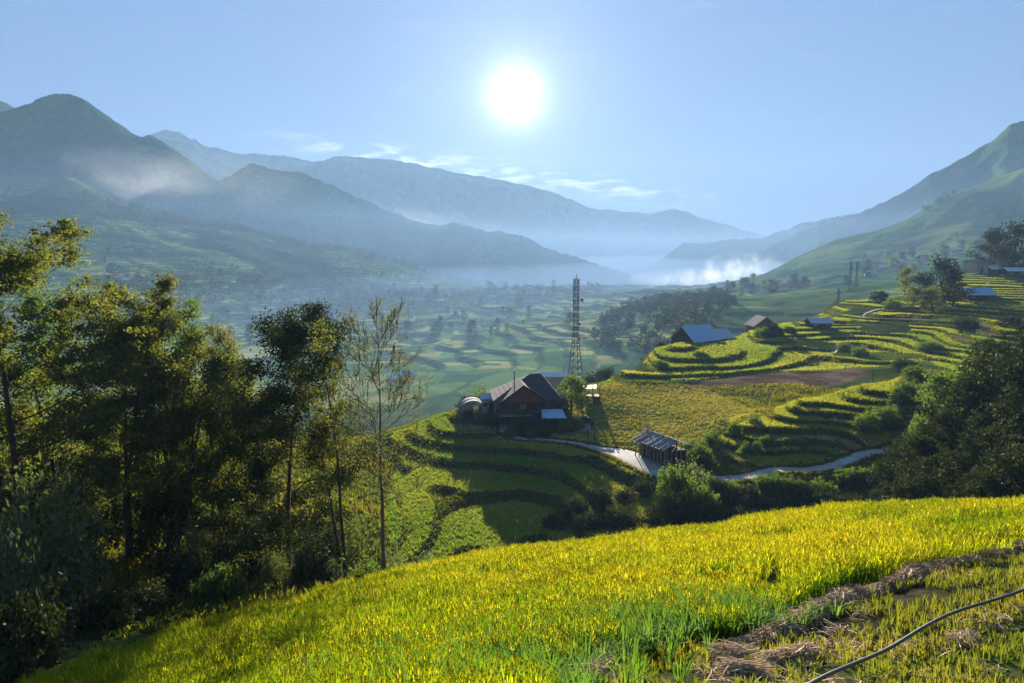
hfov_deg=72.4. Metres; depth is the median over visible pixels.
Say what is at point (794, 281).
tree
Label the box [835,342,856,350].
bush
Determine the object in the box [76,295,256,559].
tall tree
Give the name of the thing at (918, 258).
tree
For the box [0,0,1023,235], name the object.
sky
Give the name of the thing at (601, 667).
straw bundle
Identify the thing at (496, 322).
tree
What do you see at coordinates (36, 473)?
bush
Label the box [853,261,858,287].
pylon
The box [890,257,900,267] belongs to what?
tree
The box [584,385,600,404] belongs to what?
pavilion
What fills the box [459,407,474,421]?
bush
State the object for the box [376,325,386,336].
tree
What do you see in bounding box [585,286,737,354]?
woodland
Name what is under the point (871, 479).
bush
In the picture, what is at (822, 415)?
bush
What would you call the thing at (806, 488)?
bush
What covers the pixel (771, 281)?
tree
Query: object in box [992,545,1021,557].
straw bundle
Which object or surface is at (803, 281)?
tree
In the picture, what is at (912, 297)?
tree
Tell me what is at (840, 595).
straw bundle
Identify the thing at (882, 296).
bush
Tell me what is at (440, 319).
tree
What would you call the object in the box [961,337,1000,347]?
bush
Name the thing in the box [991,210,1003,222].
tree
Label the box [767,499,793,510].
bush
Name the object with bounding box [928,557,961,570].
straw bundle
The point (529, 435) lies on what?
bush
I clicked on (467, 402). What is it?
tent
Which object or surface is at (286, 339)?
tall tree
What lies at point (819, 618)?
straw bundle
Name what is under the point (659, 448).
shed
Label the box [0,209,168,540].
tall tree
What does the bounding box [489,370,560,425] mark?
farmhouse
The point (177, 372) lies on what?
tall tree
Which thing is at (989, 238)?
tree
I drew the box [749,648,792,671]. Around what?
straw bundle
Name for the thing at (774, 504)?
bush
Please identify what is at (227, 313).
tree
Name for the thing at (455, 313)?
tree
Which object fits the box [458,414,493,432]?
garden fence
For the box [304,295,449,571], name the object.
thin tree
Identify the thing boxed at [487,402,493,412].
door
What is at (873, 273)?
house
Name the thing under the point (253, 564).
bush
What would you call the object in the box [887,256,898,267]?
tree
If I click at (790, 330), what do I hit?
bush
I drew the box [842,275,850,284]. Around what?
tree
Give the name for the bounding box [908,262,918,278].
tree
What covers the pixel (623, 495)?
bush
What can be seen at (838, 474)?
bush
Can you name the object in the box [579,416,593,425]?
bush
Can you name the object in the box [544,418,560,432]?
bush
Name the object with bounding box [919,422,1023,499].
thicket tree
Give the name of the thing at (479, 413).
bush
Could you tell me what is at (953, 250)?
house
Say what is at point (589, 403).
tree
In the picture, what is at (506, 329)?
tree
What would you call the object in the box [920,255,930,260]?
house
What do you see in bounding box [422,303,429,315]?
tree
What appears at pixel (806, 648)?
straw bundle
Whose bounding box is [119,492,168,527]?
bush
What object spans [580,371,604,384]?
tree
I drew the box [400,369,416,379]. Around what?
house
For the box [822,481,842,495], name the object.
bush
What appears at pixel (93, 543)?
bush
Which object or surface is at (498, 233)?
terrain
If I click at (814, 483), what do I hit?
bush
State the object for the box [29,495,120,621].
bush
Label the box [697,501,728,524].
bush
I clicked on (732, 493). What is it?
bush
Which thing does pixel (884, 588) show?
straw bundle
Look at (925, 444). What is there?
thicket tree
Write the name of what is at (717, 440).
bush
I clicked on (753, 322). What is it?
hut
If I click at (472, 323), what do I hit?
tree
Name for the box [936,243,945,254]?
tree
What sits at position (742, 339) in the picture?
terrace rice
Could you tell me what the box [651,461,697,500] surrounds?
bush
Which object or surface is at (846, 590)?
straw bundle
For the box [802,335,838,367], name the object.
path
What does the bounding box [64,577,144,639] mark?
bush
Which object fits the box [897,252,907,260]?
tree
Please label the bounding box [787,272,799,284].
tree
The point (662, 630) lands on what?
straw bundle
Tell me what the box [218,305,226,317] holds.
tree
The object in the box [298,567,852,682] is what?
weeds
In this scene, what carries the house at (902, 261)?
on the terrain at (498, 233)
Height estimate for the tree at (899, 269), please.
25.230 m
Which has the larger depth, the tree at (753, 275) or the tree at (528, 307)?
the tree at (753, 275)
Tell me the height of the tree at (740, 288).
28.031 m
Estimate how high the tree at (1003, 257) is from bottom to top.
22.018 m
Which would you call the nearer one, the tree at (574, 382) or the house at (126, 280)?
the tree at (574, 382)
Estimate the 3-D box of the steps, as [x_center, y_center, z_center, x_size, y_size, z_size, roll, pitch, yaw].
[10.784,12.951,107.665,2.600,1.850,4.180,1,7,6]
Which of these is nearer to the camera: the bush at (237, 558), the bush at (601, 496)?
the bush at (237, 558)
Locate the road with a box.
[498,424,890,480]
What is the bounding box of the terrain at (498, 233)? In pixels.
[0,93,1023,682]
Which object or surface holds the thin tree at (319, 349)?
on the terrain at (498, 233)
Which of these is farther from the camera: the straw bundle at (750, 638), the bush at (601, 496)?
the bush at (601, 496)
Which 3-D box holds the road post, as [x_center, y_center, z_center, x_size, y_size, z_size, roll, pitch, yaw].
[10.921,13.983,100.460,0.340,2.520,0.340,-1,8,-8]
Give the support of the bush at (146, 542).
on the terrain at (498, 233)
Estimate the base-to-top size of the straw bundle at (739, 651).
0.357 m
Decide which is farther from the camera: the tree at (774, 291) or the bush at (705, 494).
the tree at (774, 291)
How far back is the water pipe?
13.55 m
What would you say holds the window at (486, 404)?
in the annex
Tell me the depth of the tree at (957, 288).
230.10 m
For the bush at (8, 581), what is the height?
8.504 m
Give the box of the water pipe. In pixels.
[808,588,1023,682]
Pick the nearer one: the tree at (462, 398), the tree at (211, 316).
the tree at (462, 398)
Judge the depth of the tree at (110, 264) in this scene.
979.43 m
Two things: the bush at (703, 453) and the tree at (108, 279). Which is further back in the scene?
the tree at (108, 279)
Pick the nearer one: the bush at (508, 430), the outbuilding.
the bush at (508, 430)
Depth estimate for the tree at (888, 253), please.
1076.80 m
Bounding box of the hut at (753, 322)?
[745,315,774,331]
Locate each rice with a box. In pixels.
[14,494,1023,682]
[385,273,1023,568]
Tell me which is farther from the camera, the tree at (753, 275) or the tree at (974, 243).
the tree at (753, 275)
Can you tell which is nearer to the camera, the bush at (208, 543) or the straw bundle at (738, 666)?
the straw bundle at (738, 666)
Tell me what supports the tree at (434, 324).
on the terrain at (498, 233)
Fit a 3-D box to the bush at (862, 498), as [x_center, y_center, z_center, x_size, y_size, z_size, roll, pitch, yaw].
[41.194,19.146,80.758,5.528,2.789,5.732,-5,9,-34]
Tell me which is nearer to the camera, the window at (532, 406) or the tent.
the window at (532, 406)
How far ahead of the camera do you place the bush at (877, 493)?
81.08 m
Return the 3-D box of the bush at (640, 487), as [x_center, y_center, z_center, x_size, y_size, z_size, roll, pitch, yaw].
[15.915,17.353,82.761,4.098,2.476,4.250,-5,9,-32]
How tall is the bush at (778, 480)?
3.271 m
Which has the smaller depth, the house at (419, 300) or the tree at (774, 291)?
the tree at (774, 291)
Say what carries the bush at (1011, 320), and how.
on the terrain at (498, 233)
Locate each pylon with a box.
[836,289,841,301]
[847,260,853,291]
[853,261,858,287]
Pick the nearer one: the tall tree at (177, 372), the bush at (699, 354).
the tall tree at (177, 372)
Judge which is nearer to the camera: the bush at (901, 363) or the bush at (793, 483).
the bush at (793, 483)
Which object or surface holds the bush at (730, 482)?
on the terrain at (498, 233)
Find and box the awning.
[541,409,566,428]
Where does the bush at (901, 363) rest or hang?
on the terrain at (498, 233)
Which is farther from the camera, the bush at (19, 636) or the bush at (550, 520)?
the bush at (550, 520)
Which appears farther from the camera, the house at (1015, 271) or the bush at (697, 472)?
the house at (1015, 271)
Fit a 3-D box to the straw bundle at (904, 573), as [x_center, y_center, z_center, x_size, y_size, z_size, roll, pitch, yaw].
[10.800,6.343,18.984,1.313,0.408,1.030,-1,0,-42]
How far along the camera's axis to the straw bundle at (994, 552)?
20.51 m
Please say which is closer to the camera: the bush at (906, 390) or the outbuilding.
the bush at (906, 390)
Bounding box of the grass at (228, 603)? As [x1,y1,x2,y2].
[0,273,1023,642]
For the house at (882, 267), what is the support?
on the terrain at (498, 233)
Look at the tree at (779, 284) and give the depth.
868.06 m
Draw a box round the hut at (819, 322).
[802,318,833,327]
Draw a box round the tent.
[458,396,481,412]
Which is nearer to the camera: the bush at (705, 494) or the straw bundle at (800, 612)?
the straw bundle at (800, 612)
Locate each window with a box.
[482,402,488,407]
[530,404,535,408]
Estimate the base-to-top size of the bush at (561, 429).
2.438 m
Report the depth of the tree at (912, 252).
1120.35 m
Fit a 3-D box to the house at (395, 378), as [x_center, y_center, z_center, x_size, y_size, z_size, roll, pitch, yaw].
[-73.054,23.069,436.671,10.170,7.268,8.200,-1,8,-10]
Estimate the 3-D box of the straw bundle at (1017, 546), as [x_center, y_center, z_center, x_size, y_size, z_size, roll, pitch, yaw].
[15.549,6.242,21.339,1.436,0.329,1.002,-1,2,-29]
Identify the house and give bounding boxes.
[116,263,127,267]
[121,278,133,282]
[386,373,402,383]
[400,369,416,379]
[415,298,427,302]
[864,271,876,276]
[876,265,888,269]
[895,259,906,264]
[906,261,918,265]
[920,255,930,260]
[948,248,960,253]
[962,260,990,273]
[988,265,1006,274]
[1000,267,1023,276]
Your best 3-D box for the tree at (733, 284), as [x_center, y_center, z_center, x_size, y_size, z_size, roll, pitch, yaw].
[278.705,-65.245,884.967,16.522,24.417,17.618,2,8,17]
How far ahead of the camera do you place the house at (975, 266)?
292.21 m
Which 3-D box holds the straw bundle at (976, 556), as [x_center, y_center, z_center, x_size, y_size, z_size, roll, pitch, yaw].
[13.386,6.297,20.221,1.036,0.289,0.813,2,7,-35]
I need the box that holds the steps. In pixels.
[574,416,590,431]
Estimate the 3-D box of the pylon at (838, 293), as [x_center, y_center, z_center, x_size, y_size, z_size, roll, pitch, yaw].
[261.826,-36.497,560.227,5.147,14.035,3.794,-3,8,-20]
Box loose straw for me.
[564,553,1023,682]
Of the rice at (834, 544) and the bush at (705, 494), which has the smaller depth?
the rice at (834, 544)
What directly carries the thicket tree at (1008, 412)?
on the terrain at (498, 233)
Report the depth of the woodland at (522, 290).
1132.18 m
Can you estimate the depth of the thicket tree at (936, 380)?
95.22 m
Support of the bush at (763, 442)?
on the terrain at (498, 233)
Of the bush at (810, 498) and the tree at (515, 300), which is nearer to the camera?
the bush at (810, 498)
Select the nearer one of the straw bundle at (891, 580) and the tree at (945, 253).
the straw bundle at (891, 580)
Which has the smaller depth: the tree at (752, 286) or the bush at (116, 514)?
the bush at (116, 514)
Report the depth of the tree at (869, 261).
1007.98 m
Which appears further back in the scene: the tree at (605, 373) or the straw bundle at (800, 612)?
the tree at (605, 373)
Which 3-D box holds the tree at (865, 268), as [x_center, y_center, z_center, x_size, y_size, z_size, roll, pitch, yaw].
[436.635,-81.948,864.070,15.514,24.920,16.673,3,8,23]
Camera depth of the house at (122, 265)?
1041.47 m
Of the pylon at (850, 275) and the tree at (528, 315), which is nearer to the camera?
the pylon at (850, 275)
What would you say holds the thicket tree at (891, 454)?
on the terrain at (498, 233)
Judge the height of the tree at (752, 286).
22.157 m
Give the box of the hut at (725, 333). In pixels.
[714,328,734,341]
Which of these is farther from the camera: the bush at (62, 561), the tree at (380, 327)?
the tree at (380, 327)
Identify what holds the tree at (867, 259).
on the terrain at (498, 233)
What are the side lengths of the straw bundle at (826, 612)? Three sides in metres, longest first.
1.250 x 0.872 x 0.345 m
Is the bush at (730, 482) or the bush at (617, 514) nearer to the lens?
the bush at (617, 514)
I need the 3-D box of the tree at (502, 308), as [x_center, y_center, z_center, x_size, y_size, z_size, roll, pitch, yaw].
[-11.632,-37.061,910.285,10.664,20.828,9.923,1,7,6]
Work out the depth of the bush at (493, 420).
107.95 m
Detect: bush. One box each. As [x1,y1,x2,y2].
[0,428,80,531]
[0,450,100,646]
[0,511,76,652]
[0,566,90,682]
[3,506,119,598]
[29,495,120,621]
[52,445,142,540]
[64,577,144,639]
[107,574,183,620]
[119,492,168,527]
[122,474,215,564]
[149,545,211,598]
[169,509,237,573]
[184,562,255,608]
[201,510,254,576]
[227,545,280,596]
[247,540,301,595]
[280,544,336,590]
[314,547,349,584]
[347,555,377,579]
[386,535,408,572]
[412,549,433,564]
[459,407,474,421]
[467,400,485,421]
[479,411,505,428]
[502,424,516,437]
[523,427,536,438]
[527,415,548,437]
[540,428,552,438]
[540,511,570,530]
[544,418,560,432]
[557,420,573,433]
[560,494,589,521]
[567,411,584,431]
[572,509,607,532]
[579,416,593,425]
[583,486,617,509]
[599,504,642,531]
[613,487,639,505]
[628,478,657,501]
[643,484,694,526]
[647,359,670,368]
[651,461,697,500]
[654,341,668,348]
[669,492,705,526]
[670,455,716,496]
[679,437,698,454]
[683,470,722,523]
[687,443,716,464]
[689,470,709,491]
[691,349,710,356]
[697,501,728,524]
[699,429,724,448]
[704,475,730,504]
[711,480,752,513]
[717,502,756,520]
[723,480,738,499]
[727,421,743,436]
[736,440,757,458]
[737,482,766,513]
[746,414,763,424]
[751,440,762,450]
[752,326,773,337]
[752,473,781,494]
[756,491,782,512]
[759,321,784,337]
[759,434,771,447]
[767,469,792,496]
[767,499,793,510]
[779,474,804,497]
[782,498,814,509]
[783,326,799,333]
[790,405,802,411]
[793,479,815,501]
[803,483,831,505]
[809,476,830,495]
[809,491,851,504]
[814,411,829,418]
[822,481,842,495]
[832,467,866,490]
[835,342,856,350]
[835,491,864,502]
[840,466,867,488]
[850,345,870,356]
[851,408,884,432]
[852,494,880,500]
[861,462,879,488]
[864,485,892,501]
[868,290,890,302]
[870,401,905,429]
[880,296,904,309]
[881,472,902,496]
[887,374,920,405]
[889,356,924,370]
[901,364,928,380]
[913,338,946,352]
[945,316,982,330]
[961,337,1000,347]
[992,315,1023,328]
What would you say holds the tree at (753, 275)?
on the terrain at (498, 233)
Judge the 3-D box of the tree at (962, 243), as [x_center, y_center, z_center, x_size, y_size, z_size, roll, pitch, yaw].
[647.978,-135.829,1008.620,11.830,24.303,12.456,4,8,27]
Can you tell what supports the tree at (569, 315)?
on the terrain at (498, 233)
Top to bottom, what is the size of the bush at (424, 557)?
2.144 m
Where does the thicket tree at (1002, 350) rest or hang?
on the terrain at (498, 233)
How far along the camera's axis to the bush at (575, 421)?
105.99 m
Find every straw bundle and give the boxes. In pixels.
[561,655,626,682]
[580,650,622,669]
[584,641,635,662]
[653,619,697,644]
[703,638,759,664]
[709,654,780,682]
[726,632,771,650]
[746,620,789,645]
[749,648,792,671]
[756,616,808,641]
[773,639,833,669]
[778,606,824,631]
[799,601,836,618]
[804,597,855,614]
[813,610,827,622]
[816,585,864,609]
[826,586,864,601]
[846,583,879,602]
[867,580,896,596]
[879,575,909,589]
[890,565,928,585]
[897,566,933,577]
[901,560,942,577]
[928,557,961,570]
[939,626,986,652]
[941,557,978,570]
[961,552,987,564]
[972,547,1008,560]
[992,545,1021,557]
[1005,539,1023,552]
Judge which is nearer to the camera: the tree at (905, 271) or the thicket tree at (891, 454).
the thicket tree at (891, 454)
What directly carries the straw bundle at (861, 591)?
on the terrain at (498, 233)
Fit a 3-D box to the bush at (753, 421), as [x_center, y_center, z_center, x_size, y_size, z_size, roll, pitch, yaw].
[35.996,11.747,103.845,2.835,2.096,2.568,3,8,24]
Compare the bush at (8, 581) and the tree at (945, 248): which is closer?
the bush at (8, 581)
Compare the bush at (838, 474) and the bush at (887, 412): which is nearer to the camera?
the bush at (838, 474)
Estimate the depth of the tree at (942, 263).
233.63 m
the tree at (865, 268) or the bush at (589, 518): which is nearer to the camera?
the bush at (589, 518)
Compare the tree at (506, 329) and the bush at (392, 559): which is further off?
the tree at (506, 329)
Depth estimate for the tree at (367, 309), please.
935.20 m
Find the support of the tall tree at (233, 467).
on the terrain at (498, 233)
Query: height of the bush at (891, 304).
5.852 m
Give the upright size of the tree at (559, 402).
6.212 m
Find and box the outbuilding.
[538,372,567,406]
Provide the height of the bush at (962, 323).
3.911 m
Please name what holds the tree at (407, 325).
on the terrain at (498, 233)
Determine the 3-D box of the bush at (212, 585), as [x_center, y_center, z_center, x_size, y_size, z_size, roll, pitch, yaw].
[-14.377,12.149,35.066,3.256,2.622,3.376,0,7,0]
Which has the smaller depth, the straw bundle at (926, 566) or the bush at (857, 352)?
the straw bundle at (926, 566)
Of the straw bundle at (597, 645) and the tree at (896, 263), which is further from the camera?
the tree at (896, 263)
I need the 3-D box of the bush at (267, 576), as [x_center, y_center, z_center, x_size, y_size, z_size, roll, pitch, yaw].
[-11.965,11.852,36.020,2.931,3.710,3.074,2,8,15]
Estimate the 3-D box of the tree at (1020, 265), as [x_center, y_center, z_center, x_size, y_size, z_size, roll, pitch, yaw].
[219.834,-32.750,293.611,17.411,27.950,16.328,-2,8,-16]
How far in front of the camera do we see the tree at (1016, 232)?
292.57 m
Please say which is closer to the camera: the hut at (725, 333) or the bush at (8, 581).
the bush at (8, 581)
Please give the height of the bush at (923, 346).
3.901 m
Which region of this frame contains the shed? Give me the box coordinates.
[956,287,996,300]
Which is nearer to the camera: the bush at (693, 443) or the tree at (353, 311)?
the bush at (693, 443)
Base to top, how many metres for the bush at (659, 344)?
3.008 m
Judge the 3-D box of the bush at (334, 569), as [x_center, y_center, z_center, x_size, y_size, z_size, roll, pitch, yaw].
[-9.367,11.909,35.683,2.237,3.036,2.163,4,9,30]
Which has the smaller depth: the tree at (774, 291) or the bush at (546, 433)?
the bush at (546, 433)
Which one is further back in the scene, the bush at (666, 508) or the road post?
the road post
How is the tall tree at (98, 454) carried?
on the terrain at (498, 233)
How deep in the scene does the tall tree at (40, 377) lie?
43.03 m
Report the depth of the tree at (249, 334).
635.77 m
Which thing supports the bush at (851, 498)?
on the terrain at (498, 233)
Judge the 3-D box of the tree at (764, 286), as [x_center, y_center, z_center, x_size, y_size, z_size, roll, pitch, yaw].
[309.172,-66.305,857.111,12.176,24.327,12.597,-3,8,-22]
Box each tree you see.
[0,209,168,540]
[0,216,122,483]
[0,281,128,518]
[43,266,195,560]
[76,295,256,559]
[82,295,211,532]
[102,275,111,283]
[105,263,114,273]
[149,348,282,537]
[154,367,264,551]
[180,379,330,565]
[182,298,386,576]
[208,313,217,326]
[212,315,220,325]
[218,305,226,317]
[225,309,230,320]
[228,326,234,337]
[243,327,254,343]
[283,317,360,579]
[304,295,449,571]
[331,320,349,365]
[347,309,357,318]
[361,306,371,317]
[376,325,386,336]
[403,307,414,319]
[404,321,414,332]
[414,320,420,327]
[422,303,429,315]
[428,320,439,334]
[437,315,443,331]
[442,294,449,301]
[447,321,453,327]
[451,310,459,319]
[454,393,479,407]
[465,319,477,337]
[468,383,491,398]
[492,317,500,326]
[499,306,505,315]
[503,307,514,320]
[503,322,510,335]
[513,295,518,307]
[517,297,523,305]
[524,304,531,315]
[524,312,531,322]
[553,396,570,424]
[555,373,586,414]
[565,312,572,323]
[572,377,594,411]
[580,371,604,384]
[593,365,615,380]
[727,280,737,293]
[735,285,744,295]
[741,279,749,289]
[747,283,757,294]
[749,272,757,282]
[761,277,768,290]
[765,287,779,294]
[766,278,774,288]
[777,277,781,288]
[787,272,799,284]
[789,277,801,289]
[797,275,809,289]
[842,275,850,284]
[859,265,872,279]
[863,260,872,269]
[864,256,873,267]
[865,430,918,487]
[866,494,896,501]
[875,456,956,501]
[882,250,892,261]
[884,394,992,486]
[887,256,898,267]
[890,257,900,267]
[894,265,907,279]
[896,265,915,294]
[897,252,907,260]
[899,285,930,310]
[903,386,962,446]
[907,273,937,305]
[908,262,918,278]
[909,246,915,256]
[912,353,993,416]
[914,254,968,305]
[914,255,921,264]
[917,285,949,312]
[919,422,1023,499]
[925,329,1023,435]
[927,250,938,264]
[933,267,979,305]
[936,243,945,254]
[941,245,949,254]
[941,252,948,259]
[949,430,1023,499]
[951,231,960,241]
[958,239,965,250]
[958,321,1023,411]
[965,225,1012,266]
[969,240,979,251]
[973,363,1023,460]
[986,244,1019,264]
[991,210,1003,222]
[991,220,1023,267]
[1014,246,1023,266]
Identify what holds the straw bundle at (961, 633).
on the terrain at (498, 233)
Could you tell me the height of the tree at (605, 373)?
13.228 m
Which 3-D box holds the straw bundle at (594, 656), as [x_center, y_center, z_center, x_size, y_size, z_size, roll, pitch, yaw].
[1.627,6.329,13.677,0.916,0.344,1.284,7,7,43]
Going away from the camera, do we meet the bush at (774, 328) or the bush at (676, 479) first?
the bush at (676, 479)
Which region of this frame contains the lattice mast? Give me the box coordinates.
[567,274,582,394]
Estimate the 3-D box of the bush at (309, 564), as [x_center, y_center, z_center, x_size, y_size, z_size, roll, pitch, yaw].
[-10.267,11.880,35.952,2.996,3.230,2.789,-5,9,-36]
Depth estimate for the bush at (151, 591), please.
32.68 m
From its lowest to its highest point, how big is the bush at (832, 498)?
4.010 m
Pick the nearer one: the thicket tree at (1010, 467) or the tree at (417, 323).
the thicket tree at (1010, 467)
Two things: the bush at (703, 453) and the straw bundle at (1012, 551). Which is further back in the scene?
the bush at (703, 453)
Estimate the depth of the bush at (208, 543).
41.55 m
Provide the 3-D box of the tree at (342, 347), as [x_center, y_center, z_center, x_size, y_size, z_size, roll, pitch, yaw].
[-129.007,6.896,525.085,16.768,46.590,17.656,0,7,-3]
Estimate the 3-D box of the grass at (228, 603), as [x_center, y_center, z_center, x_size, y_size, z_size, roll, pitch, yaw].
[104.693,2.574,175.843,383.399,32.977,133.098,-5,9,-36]
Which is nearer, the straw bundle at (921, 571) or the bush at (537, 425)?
the straw bundle at (921, 571)
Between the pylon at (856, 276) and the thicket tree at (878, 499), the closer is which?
the thicket tree at (878, 499)
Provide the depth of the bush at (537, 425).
104.45 m
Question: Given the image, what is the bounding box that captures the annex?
[480,393,497,415]
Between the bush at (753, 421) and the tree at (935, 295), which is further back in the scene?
the tree at (935, 295)
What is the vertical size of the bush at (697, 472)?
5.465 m
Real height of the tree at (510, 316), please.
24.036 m
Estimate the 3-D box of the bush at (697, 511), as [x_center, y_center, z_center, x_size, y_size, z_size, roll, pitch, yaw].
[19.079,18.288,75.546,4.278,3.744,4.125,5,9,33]
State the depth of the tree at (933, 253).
899.92 m
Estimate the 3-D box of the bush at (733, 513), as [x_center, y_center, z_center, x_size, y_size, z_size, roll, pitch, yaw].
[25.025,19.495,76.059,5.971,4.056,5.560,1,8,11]
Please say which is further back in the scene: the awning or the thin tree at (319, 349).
the awning
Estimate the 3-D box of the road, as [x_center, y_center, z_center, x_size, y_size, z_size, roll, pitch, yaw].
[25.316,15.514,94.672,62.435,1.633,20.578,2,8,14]
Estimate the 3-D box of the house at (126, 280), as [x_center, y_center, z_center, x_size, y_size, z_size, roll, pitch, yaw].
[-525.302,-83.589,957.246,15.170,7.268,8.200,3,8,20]
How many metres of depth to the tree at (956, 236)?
1127.40 m
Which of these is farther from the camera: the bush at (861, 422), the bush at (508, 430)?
the bush at (508, 430)
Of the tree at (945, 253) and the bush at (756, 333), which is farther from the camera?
the tree at (945, 253)
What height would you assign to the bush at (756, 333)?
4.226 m
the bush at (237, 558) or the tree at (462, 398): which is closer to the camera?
the bush at (237, 558)
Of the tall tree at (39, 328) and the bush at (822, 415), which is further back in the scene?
the bush at (822, 415)
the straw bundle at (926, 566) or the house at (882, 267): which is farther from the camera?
the house at (882, 267)
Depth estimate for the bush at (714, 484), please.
81.48 m
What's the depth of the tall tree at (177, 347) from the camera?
47.05 m
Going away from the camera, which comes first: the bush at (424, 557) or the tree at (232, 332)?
the bush at (424, 557)
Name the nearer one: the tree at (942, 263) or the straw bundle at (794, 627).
the straw bundle at (794, 627)
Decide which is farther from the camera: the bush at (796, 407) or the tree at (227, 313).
the tree at (227, 313)
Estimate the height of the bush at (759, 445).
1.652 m
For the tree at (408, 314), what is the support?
on the terrain at (498, 233)
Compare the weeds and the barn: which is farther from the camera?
the barn
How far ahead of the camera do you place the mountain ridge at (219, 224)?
1546.93 m
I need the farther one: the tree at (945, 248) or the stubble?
the tree at (945, 248)
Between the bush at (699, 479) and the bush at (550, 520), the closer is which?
the bush at (550, 520)
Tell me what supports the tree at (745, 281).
on the terrain at (498, 233)
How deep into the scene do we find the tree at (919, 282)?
238.53 m
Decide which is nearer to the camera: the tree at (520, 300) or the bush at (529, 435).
the bush at (529, 435)
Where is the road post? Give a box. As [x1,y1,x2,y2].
[587,430,589,444]
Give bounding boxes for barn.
[668,324,722,343]
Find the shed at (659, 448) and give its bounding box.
[632,424,692,468]
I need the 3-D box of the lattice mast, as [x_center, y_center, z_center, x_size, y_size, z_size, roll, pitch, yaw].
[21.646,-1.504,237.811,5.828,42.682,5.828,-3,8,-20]
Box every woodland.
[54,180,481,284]
[96,255,603,308]
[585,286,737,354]
[922,188,955,211]
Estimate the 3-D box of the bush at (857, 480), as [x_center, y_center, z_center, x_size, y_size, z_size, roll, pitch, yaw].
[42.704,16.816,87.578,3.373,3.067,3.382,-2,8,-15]
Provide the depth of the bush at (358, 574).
37.77 m
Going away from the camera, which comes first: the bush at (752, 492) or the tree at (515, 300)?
the bush at (752, 492)
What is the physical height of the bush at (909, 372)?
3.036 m
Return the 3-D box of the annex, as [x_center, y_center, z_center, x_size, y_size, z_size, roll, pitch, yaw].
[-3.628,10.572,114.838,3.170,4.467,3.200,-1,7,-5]
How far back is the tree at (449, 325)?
776.51 m
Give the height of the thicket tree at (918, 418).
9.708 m
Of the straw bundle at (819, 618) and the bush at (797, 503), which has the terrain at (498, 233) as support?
the bush at (797, 503)
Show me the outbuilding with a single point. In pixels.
(553, 379)
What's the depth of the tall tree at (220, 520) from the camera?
41.54 m
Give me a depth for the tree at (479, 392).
151.57 m
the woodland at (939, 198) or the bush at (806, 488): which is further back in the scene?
the woodland at (939, 198)
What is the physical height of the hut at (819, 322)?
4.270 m
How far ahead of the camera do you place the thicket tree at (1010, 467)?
53.80 m
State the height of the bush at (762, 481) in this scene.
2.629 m
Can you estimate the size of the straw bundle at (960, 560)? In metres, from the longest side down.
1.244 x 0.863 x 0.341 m
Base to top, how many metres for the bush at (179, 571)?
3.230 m
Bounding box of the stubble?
[569,544,1023,682]
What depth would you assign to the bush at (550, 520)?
76.78 m
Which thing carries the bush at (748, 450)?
on the terrain at (498, 233)
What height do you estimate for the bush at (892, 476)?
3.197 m
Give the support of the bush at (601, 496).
on the terrain at (498, 233)
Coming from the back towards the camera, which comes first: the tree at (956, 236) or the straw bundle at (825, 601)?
the tree at (956, 236)
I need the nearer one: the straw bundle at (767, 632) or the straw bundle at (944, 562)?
the straw bundle at (767, 632)
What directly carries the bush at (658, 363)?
on the terrain at (498, 233)
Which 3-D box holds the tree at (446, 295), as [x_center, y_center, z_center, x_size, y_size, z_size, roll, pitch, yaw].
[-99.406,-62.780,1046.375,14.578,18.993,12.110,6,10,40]
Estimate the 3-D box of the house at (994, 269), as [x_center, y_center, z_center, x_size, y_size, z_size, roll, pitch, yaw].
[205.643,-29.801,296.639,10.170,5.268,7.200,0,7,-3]
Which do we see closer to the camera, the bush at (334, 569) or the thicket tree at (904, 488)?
the bush at (334, 569)
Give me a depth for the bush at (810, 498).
82.32 m
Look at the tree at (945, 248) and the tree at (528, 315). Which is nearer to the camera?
the tree at (528, 315)
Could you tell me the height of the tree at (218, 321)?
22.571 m
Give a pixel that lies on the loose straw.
(826, 629)
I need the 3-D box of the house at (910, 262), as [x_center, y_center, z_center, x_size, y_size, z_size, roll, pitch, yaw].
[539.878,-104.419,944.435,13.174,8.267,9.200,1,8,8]
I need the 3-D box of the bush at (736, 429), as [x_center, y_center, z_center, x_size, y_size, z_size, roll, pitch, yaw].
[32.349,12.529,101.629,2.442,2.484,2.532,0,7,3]
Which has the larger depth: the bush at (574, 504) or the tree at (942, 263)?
the tree at (942, 263)
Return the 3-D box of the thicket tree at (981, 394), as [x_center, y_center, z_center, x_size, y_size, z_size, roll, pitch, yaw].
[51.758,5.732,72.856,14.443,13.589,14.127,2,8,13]
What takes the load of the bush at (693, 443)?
on the terrain at (498, 233)

